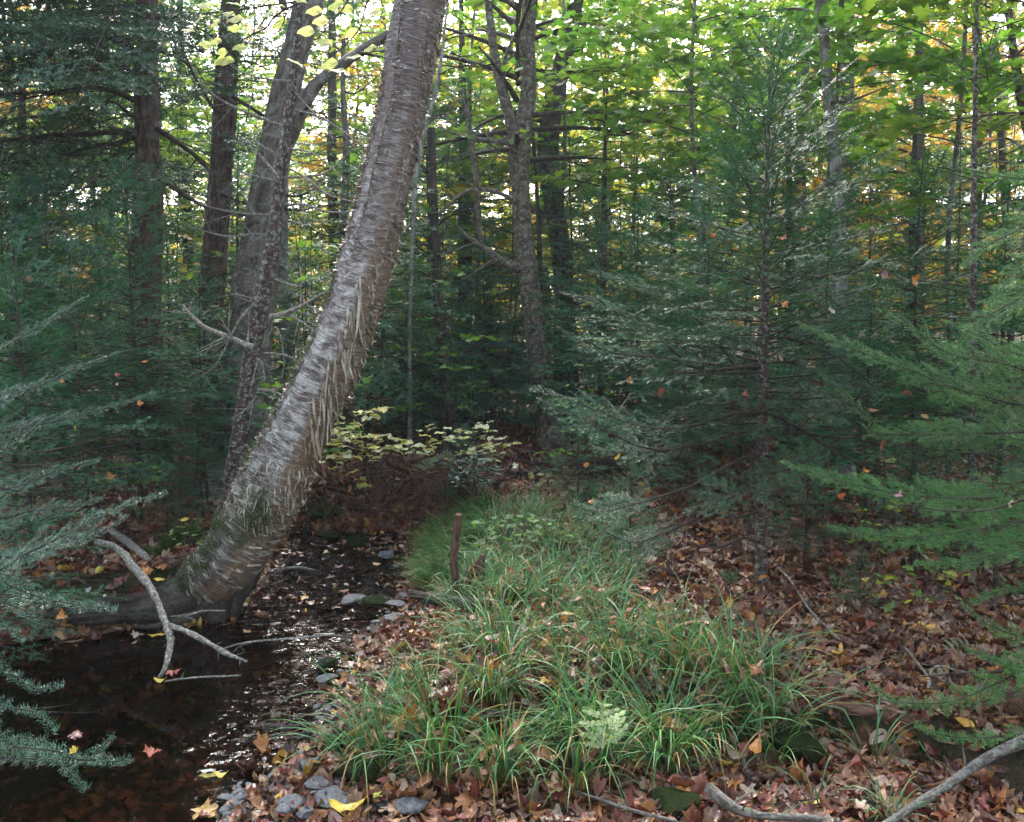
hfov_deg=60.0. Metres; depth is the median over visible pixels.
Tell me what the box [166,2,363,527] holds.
dead spruce tree
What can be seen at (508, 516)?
shrub
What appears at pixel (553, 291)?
maple sapling
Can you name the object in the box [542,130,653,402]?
maple sapling
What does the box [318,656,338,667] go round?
rock
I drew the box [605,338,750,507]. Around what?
fir tree
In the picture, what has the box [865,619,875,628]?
fallen leaf
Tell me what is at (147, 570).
fallen leaf
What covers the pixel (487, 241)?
hemlock sapling
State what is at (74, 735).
floating leaves
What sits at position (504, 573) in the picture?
grass
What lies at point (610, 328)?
broadleaf tree
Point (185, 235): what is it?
maple sapling
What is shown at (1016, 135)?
broadleaf tree
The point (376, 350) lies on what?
maple sapling
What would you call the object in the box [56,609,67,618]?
fallen leaf
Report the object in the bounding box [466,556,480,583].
broken stub
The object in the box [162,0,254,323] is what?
broadleaf tree
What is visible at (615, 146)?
maple tree
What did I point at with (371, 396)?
fir tree
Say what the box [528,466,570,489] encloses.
shrub
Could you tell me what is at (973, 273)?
fir tree
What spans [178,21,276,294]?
broadleaf tree
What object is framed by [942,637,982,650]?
fern frond
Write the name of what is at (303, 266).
hemlock sapling
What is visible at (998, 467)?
fir tree
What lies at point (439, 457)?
fern frond
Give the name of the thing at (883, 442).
fallen leaf
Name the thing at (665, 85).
broadleaf tree
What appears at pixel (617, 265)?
maple sapling
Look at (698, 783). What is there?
caught leaves
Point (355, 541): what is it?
rock
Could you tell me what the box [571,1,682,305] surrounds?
broadleaf tree
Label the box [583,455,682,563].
fir tree
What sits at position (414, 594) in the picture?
rotten log
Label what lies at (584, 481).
fir tree
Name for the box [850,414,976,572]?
fir tree
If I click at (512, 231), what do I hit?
maple sapling
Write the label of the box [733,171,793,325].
maple sapling
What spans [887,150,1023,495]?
fir tree
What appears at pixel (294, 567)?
riffle stick
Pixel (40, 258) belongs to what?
dim edge tree
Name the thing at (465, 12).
broadleaf tree
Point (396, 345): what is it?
maple sapling
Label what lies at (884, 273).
fallen leaf
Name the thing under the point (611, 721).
fern frond
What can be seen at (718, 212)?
maple sapling
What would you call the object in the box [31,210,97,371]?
maple sapling
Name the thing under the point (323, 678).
rock
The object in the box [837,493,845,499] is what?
fallen leaf
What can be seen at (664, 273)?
maple sapling
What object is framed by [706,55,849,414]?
maple sapling
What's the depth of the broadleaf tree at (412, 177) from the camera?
20.78 m
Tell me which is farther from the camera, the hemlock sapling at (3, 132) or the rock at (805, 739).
the hemlock sapling at (3, 132)
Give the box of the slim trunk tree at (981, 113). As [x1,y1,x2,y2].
[909,1,1006,407]
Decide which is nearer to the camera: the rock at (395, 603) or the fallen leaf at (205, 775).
the fallen leaf at (205, 775)
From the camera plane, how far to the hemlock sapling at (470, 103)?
11.20 m
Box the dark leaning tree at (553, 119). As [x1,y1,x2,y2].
[491,0,620,428]
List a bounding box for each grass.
[389,485,506,591]
[416,467,707,663]
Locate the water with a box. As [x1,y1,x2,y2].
[0,530,417,821]
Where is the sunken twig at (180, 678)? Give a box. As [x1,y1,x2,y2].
[164,671,240,681]
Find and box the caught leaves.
[280,566,787,796]
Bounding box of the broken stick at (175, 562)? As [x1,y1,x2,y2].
[168,559,181,568]
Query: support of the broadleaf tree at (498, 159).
on the ground at (1014, 774)
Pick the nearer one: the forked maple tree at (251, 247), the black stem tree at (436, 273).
the forked maple tree at (251, 247)
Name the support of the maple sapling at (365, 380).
on the ground at (1014, 774)
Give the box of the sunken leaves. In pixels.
[0,522,417,819]
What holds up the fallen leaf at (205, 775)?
on the water
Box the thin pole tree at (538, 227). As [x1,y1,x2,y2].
[470,133,602,370]
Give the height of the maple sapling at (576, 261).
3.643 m
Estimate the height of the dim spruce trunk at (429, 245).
3.600 m
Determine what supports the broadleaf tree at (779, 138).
on the ground at (1014, 774)
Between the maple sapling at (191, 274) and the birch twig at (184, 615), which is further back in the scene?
the maple sapling at (191, 274)
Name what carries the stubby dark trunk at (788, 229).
on the ground at (1014, 774)
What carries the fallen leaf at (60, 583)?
attached to the fir tree at (12, 625)
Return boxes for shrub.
[448,451,499,495]
[469,513,577,550]
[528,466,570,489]
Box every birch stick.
[704,783,840,821]
[882,734,1023,821]
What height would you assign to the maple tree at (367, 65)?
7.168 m
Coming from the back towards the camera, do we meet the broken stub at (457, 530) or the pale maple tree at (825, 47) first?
the pale maple tree at (825, 47)
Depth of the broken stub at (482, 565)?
4.58 m
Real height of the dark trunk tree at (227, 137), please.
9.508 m
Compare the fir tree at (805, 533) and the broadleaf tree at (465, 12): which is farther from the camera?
the broadleaf tree at (465, 12)
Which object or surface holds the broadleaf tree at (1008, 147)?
on the ground at (1014, 774)
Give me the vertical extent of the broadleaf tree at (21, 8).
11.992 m
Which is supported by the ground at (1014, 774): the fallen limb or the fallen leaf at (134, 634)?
the fallen limb
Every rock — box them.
[275,793,303,814]
[296,805,313,818]
[297,757,320,772]
[303,775,329,789]
[314,785,348,807]
[316,529,338,538]
[316,673,337,683]
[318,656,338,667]
[321,734,344,751]
[336,757,381,784]
[341,593,365,603]
[346,535,368,546]
[364,595,390,604]
[371,738,395,760]
[378,550,393,558]
[383,613,403,620]
[384,600,405,606]
[395,796,428,813]
[571,758,589,769]
[652,786,699,820]
[770,724,828,763]
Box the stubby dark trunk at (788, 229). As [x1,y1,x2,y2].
[730,105,855,452]
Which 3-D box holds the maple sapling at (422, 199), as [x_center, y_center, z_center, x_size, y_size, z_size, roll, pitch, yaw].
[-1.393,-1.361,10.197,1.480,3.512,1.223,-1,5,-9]
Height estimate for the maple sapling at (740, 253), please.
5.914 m
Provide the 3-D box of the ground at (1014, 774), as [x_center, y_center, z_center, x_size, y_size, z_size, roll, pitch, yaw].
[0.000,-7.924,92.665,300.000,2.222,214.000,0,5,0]
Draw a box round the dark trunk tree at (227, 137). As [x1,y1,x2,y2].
[67,0,367,443]
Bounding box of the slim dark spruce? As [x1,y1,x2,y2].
[531,103,673,442]
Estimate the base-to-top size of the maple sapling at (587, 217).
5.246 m
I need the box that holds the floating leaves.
[68,526,421,810]
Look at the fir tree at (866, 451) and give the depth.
5.57 m
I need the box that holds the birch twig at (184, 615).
[170,610,225,620]
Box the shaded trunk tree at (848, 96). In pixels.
[838,1,907,417]
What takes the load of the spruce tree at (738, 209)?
on the ground at (1014, 774)
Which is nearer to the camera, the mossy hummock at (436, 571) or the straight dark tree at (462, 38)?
the mossy hummock at (436, 571)
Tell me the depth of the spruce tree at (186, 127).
14.68 m
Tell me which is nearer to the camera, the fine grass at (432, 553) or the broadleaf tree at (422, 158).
the fine grass at (432, 553)
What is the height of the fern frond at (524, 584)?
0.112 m
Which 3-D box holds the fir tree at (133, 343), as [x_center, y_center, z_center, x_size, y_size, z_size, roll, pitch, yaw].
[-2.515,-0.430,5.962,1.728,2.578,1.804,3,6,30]
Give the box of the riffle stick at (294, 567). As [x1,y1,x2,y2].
[271,562,314,569]
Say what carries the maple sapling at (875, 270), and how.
on the ground at (1014, 774)
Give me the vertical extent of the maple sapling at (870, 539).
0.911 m
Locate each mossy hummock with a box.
[129,545,166,557]
[157,522,206,551]
[303,502,342,519]
[425,564,447,579]
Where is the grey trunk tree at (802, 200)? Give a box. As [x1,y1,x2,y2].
[750,0,871,417]
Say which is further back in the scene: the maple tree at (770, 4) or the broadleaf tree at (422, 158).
the broadleaf tree at (422, 158)
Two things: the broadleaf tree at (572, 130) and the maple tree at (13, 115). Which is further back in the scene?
the broadleaf tree at (572, 130)
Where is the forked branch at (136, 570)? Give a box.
[95,539,247,678]
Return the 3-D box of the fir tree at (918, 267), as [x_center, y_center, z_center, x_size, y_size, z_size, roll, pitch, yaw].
[3.341,-0.689,7.096,1.901,2.836,1.984,0,5,-1]
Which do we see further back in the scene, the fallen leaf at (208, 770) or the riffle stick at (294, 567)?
the riffle stick at (294, 567)
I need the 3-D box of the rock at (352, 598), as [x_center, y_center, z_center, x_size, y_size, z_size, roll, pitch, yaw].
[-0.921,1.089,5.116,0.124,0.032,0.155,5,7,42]
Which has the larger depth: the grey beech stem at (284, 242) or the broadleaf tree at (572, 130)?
the broadleaf tree at (572, 130)
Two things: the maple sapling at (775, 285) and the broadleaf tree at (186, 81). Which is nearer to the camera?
the maple sapling at (775, 285)
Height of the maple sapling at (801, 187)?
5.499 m
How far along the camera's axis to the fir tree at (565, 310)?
8.08 m
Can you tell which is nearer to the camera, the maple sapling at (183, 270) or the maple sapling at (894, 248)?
the maple sapling at (183, 270)
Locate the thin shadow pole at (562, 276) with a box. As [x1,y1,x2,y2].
[498,190,617,394]
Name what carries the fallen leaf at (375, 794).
on the ground at (1014, 774)
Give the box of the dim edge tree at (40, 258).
[1,127,82,415]
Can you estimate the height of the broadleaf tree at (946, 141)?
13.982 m
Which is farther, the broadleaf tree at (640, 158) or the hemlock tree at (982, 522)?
the broadleaf tree at (640, 158)
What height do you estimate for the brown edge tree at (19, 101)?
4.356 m
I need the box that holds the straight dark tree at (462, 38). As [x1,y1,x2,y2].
[444,0,516,419]
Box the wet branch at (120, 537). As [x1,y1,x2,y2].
[109,528,155,562]
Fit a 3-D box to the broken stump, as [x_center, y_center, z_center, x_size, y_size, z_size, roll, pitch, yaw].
[-0.086,-0.483,9.999,0.076,0.697,0.079,4,7,34]
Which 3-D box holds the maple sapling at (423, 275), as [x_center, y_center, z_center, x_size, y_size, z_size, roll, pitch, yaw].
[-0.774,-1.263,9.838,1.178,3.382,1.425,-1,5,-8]
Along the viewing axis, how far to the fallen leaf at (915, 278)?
3.56 m
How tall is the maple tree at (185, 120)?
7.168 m
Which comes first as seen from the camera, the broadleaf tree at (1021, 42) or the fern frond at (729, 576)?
the fern frond at (729, 576)
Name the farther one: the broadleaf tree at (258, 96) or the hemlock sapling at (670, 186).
the broadleaf tree at (258, 96)
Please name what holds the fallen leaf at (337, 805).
on the gravel
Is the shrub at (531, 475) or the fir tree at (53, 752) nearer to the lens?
the fir tree at (53, 752)
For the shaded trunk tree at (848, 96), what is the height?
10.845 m
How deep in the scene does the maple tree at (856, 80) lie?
12.48 m
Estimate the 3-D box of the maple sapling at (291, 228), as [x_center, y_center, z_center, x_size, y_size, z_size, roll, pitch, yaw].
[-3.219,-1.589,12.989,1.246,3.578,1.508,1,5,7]
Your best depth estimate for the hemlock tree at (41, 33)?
6.73 m
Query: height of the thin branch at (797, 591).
0.108 m
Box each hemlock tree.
[0,0,371,485]
[780,155,1023,748]
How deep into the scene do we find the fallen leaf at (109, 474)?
4.95 m
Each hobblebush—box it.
[319,406,451,490]
[428,420,521,490]
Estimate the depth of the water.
3.86 m
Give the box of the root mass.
[293,447,474,529]
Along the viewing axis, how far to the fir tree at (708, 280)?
6.66 m
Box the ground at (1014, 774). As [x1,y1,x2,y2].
[0,326,1023,821]
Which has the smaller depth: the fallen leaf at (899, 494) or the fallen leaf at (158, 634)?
the fallen leaf at (899, 494)
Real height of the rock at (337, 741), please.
0.038 m
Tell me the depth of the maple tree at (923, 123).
6.39 m
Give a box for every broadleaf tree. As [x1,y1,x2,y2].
[0,0,122,352]
[1,7,123,334]
[10,4,197,366]
[58,0,275,361]
[74,33,201,343]
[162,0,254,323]
[162,1,232,256]
[172,0,325,343]
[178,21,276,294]
[192,1,265,280]
[228,0,327,306]
[239,0,508,368]
[272,0,424,394]
[273,8,365,333]
[288,121,327,292]
[350,1,457,350]
[371,26,498,330]
[404,5,506,319]
[419,0,659,352]
[422,0,553,355]
[438,6,504,310]
[444,9,579,349]
[484,0,599,306]
[530,27,602,233]
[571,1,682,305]
[573,5,688,352]
[576,0,827,382]
[576,43,645,334]
[592,0,778,355]
[610,10,706,330]
[639,0,751,341]
[639,3,758,223]
[645,0,858,365]
[716,0,827,345]
[747,0,817,307]
[755,10,945,326]
[777,7,1023,394]
[807,17,902,240]
[810,2,984,367]
[825,24,960,334]
[870,0,1019,350]
[892,2,971,243]
[899,1,1023,375]
[925,2,1022,339]
[943,8,1022,275]
[965,37,1023,301]
[987,109,1023,315]
[992,70,1023,262]
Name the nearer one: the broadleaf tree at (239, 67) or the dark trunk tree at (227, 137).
the dark trunk tree at (227, 137)
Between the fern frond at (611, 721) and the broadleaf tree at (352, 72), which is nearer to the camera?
the fern frond at (611, 721)
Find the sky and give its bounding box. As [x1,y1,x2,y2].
[0,0,1023,326]
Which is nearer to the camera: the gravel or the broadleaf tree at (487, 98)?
the gravel
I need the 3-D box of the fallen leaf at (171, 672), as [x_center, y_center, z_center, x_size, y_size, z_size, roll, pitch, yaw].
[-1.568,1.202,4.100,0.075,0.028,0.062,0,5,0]
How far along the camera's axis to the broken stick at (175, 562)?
4.94 m
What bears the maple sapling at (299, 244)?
on the ground at (1014, 774)
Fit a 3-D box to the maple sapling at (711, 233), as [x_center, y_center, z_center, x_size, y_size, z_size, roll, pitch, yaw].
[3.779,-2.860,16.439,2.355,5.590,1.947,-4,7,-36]
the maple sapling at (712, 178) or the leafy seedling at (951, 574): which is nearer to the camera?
the leafy seedling at (951, 574)
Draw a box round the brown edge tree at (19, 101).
[0,54,55,443]
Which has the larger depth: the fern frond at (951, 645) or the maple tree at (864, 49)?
the maple tree at (864, 49)
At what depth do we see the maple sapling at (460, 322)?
8.79 m
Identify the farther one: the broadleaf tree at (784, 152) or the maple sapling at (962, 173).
the broadleaf tree at (784, 152)
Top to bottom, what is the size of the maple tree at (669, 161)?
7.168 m
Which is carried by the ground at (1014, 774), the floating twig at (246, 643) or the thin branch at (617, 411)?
the thin branch at (617, 411)
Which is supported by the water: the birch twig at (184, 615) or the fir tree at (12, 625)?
the birch twig at (184, 615)
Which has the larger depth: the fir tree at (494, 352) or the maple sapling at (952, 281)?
the maple sapling at (952, 281)
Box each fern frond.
[414,451,437,471]
[434,450,453,464]
[507,579,555,595]
[578,688,627,762]
[585,710,615,749]
[715,568,742,585]
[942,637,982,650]
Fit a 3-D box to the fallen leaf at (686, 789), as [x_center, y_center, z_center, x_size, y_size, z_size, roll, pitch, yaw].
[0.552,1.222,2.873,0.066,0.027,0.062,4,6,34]
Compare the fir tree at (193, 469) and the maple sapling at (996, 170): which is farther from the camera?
the maple sapling at (996, 170)
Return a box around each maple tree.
[0,0,177,411]
[0,0,212,408]
[8,0,303,415]
[133,0,339,289]
[182,0,448,513]
[293,130,408,394]
[304,6,510,309]
[328,0,627,416]
[377,0,635,456]
[419,0,728,396]
[424,0,632,398]
[481,0,776,408]
[483,0,727,322]
[541,0,887,460]
[588,0,880,426]
[637,0,1023,464]
[644,0,913,376]
[701,0,943,333]
[749,0,1023,474]
[762,0,911,478]
[806,0,1023,348]
[843,0,1023,142]
[843,0,1023,327]
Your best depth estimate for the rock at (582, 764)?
3.08 m
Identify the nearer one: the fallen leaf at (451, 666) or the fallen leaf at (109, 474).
the fallen leaf at (451, 666)
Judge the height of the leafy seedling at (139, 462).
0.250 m
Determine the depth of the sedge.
3.21 m
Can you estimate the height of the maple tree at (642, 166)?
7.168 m
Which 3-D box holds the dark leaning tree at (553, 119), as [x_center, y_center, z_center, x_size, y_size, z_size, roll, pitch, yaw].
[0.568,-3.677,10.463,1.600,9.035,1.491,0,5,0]
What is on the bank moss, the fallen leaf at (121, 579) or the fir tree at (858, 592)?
the fallen leaf at (121, 579)
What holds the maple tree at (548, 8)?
on the ground at (1014, 774)
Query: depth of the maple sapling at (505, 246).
17.50 m
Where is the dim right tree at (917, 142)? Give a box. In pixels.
[852,4,964,424]
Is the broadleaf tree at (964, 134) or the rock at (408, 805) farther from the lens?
the broadleaf tree at (964, 134)
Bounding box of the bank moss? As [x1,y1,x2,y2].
[0,476,975,789]
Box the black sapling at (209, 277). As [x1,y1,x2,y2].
[143,255,278,479]
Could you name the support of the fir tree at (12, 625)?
on the ground at (1014, 774)
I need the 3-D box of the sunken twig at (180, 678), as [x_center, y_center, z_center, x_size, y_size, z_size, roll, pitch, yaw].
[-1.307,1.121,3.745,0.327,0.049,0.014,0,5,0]
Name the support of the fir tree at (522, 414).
on the ground at (1014, 774)
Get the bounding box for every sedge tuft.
[603,531,676,579]
[684,603,849,679]
[725,787,814,821]
[755,748,885,815]
[783,687,932,782]
[812,556,870,588]
[838,754,946,821]
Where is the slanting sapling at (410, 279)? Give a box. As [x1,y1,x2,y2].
[407,1,511,449]
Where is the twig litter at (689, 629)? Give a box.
[3,451,1023,817]
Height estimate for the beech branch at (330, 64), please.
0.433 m
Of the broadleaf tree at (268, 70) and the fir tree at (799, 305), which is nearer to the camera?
the fir tree at (799, 305)
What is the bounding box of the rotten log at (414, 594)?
[407,589,512,611]
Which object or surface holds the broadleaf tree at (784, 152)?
on the ground at (1014, 774)
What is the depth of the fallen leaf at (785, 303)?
3.88 m
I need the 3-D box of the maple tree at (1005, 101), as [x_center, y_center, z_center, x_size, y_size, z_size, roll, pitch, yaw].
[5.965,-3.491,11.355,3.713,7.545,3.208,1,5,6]
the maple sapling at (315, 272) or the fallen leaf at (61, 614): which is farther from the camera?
the maple sapling at (315, 272)
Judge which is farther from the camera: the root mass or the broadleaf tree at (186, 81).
the broadleaf tree at (186, 81)
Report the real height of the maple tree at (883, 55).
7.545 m
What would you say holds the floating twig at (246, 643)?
on the water
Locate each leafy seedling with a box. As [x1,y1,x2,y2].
[101,460,162,495]
[167,518,209,547]
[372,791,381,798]
[871,557,972,612]
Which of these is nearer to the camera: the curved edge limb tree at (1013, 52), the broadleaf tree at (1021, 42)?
the curved edge limb tree at (1013, 52)
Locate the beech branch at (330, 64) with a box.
[181,0,381,74]
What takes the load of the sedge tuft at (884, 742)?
on the ground at (1014, 774)
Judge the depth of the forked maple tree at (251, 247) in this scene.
6.64 m
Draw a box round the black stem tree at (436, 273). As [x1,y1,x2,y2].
[393,127,513,453]
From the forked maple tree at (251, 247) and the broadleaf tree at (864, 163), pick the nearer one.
the forked maple tree at (251, 247)
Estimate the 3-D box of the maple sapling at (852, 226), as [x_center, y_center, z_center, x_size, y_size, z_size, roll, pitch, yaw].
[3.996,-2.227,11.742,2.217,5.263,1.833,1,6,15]
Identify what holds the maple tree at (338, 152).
on the ground at (1014, 774)
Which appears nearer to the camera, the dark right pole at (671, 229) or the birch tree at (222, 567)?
the birch tree at (222, 567)
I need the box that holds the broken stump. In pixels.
[501,337,507,398]
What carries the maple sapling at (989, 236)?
on the ground at (1014, 774)
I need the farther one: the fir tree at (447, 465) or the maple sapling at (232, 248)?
the maple sapling at (232, 248)
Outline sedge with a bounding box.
[247,562,884,821]
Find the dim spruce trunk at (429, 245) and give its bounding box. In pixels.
[391,141,495,425]
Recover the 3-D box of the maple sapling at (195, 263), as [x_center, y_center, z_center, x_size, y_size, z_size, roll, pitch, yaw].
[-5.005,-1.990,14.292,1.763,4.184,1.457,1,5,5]
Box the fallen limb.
[486,456,650,483]
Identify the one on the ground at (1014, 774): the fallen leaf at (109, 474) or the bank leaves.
the bank leaves
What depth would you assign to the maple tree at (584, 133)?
13.66 m
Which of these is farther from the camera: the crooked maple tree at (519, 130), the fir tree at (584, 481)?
the crooked maple tree at (519, 130)
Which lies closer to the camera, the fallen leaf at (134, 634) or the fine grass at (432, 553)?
the fallen leaf at (134, 634)
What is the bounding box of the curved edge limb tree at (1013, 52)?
[960,2,1023,165]
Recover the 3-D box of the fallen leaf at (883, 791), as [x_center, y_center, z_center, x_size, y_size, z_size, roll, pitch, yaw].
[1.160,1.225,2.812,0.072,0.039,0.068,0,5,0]
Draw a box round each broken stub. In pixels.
[449,513,462,592]
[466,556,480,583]
[474,554,485,589]
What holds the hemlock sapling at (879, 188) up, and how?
on the ground at (1014, 774)
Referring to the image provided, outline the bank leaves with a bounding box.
[298,466,480,532]
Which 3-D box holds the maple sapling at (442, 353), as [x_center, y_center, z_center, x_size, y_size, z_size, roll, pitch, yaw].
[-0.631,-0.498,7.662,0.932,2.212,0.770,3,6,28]
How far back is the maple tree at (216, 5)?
11.62 m
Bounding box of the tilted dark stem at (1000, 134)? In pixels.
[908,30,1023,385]
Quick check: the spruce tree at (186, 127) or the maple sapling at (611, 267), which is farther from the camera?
the spruce tree at (186, 127)
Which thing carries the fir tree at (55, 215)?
on the ground at (1014, 774)
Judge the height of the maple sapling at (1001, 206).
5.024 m
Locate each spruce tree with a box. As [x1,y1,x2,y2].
[0,1,115,356]
[0,24,58,374]
[82,0,289,387]
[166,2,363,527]
[239,0,448,348]
[520,0,687,382]
[661,0,784,379]
[983,127,1023,345]
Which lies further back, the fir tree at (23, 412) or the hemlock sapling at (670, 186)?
the hemlock sapling at (670, 186)
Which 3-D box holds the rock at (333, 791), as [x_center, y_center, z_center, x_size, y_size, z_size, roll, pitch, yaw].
[-0.580,1.268,2.892,0.106,0.032,0.130,-4,6,-34]
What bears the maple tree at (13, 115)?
on the ground at (1014, 774)
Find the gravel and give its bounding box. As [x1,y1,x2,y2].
[217,565,417,821]
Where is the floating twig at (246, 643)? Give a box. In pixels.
[224,635,357,652]
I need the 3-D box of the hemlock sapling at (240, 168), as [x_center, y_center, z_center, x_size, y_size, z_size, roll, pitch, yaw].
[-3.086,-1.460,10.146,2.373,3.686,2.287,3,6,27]
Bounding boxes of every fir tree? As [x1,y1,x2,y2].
[0,142,200,502]
[0,161,129,511]
[0,230,228,551]
[0,233,173,570]
[0,294,167,792]
[0,407,132,666]
[1,149,277,523]
[75,211,226,462]
[107,266,280,499]
[135,376,250,521]
[145,459,211,532]
[349,303,423,433]
[386,318,458,447]
[435,422,503,504]
[458,302,529,428]
[488,181,671,463]
[493,338,572,426]
[526,405,615,508]
[527,0,978,584]
[551,186,757,483]
[577,184,800,489]
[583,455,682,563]
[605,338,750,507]
[688,198,936,510]
[738,425,871,560]
[768,269,977,543]
[805,144,1020,475]
[825,542,883,606]
[830,0,1023,552]
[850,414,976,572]
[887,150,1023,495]
[895,193,1023,485]
[901,379,1023,594]
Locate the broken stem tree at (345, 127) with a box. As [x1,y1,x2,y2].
[287,27,383,451]
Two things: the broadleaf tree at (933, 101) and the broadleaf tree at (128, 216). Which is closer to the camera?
the broadleaf tree at (128, 216)
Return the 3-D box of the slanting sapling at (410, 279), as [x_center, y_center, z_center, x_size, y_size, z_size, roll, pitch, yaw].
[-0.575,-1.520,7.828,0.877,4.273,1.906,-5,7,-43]
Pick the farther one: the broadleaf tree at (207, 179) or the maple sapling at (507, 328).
the broadleaf tree at (207, 179)
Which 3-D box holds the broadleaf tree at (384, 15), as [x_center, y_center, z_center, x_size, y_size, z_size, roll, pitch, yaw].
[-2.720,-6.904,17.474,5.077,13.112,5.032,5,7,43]
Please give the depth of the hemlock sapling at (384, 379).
8.03 m
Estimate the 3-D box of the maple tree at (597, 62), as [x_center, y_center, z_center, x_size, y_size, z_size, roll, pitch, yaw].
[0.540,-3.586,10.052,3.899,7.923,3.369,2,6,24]
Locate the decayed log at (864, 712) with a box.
[797,686,935,729]
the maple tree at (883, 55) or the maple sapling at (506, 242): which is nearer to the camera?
the maple tree at (883, 55)
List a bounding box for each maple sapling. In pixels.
[0,131,128,505]
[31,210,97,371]
[91,127,196,384]
[105,116,228,430]
[162,146,229,337]
[163,156,229,344]
[171,100,276,348]
[187,194,289,390]
[229,132,355,356]
[253,212,372,535]
[259,120,340,356]
[271,200,329,358]
[274,203,323,350]
[277,190,379,453]
[289,65,415,283]
[313,88,460,348]
[323,170,414,443]
[364,69,515,425]
[366,257,442,421]
[386,190,454,432]
[389,147,493,366]
[394,225,495,466]
[422,71,553,410]
[428,225,510,444]
[432,182,522,423]
[452,77,573,421]
[457,186,553,425]
[483,154,580,370]
[484,188,582,309]
[506,201,589,339]
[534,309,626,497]
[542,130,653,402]
[545,161,625,357]
[566,49,689,402]
[569,140,669,429]
[574,156,655,337]
[587,136,696,414]
[623,113,742,422]
[631,181,692,394]
[634,136,753,317]
[655,169,750,329]
[660,67,783,407]
[661,106,760,319]
[676,166,775,375]
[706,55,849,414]
[708,55,830,415]
[710,199,760,355]
[730,59,885,333]
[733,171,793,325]
[756,39,945,322]
[800,107,927,428]
[844,439,912,582]
[852,183,906,390]
[853,134,969,417]
[858,139,961,341]
[858,197,933,405]
[860,131,968,326]
[873,136,995,376]
[890,100,1014,335]
[902,118,1023,327]
[904,162,1006,341]
[926,96,1021,387]
[937,112,1023,404]
[943,113,1022,264]
[952,43,1021,253]
[963,185,1023,315]
[979,152,1023,292]
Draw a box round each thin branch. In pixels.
[578,791,676,821]
[603,392,655,475]
[741,541,840,639]
[903,645,982,691]
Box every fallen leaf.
[54,577,65,586]
[55,630,78,639]
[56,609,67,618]
[69,745,77,753]
[95,566,103,572]
[105,471,115,479]
[114,573,130,584]
[131,630,143,637]
[142,566,153,575]
[142,744,162,756]
[147,633,164,636]
[154,676,166,682]
[165,668,180,675]
[199,769,215,772]
[199,772,215,778]
[214,770,228,777]
[329,795,366,815]
[445,657,454,670]
[478,767,493,781]
[542,771,578,792]
[658,386,664,396]
[676,786,690,791]
[781,301,788,307]
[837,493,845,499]
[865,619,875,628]
[868,787,885,802]
[880,439,887,452]
[882,268,887,277]
[892,490,901,496]
[901,390,911,394]
[912,274,919,286]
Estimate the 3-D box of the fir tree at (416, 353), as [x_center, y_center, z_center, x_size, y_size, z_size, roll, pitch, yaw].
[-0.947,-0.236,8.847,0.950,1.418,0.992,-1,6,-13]
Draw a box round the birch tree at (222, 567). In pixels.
[65,0,448,628]
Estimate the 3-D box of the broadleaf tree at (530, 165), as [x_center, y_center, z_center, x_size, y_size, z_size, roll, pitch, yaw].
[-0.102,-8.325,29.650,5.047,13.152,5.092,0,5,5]
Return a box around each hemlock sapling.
[0,67,110,429]
[3,58,201,446]
[163,118,320,406]
[271,242,368,438]
[273,98,490,456]
[301,64,527,420]
[358,215,446,400]
[379,42,554,401]
[379,232,512,441]
[414,214,550,433]
[472,207,587,411]
[473,125,654,434]
[576,149,742,429]
[624,104,830,461]
[771,129,966,438]
[851,128,1023,446]
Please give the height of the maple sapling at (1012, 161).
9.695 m
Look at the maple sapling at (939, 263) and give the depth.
10.95 m
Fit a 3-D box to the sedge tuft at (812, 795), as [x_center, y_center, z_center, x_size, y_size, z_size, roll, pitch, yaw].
[0.971,1.179,2.815,0.413,0.217,0.288,1,5,9]
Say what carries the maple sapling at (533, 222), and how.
on the ground at (1014, 774)
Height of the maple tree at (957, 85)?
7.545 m
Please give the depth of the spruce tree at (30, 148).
17.52 m
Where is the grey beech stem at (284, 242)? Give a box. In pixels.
[241,170,331,397]
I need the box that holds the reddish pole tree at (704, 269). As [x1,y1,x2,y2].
[639,199,744,446]
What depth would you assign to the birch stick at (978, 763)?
2.90 m
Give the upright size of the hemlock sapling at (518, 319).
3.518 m
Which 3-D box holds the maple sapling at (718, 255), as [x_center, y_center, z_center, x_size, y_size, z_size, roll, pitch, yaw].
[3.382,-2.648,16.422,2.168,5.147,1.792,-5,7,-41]
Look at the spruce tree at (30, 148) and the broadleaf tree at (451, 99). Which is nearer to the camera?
the spruce tree at (30, 148)
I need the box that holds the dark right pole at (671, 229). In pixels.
[597,180,748,451]
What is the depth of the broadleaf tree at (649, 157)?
33.01 m

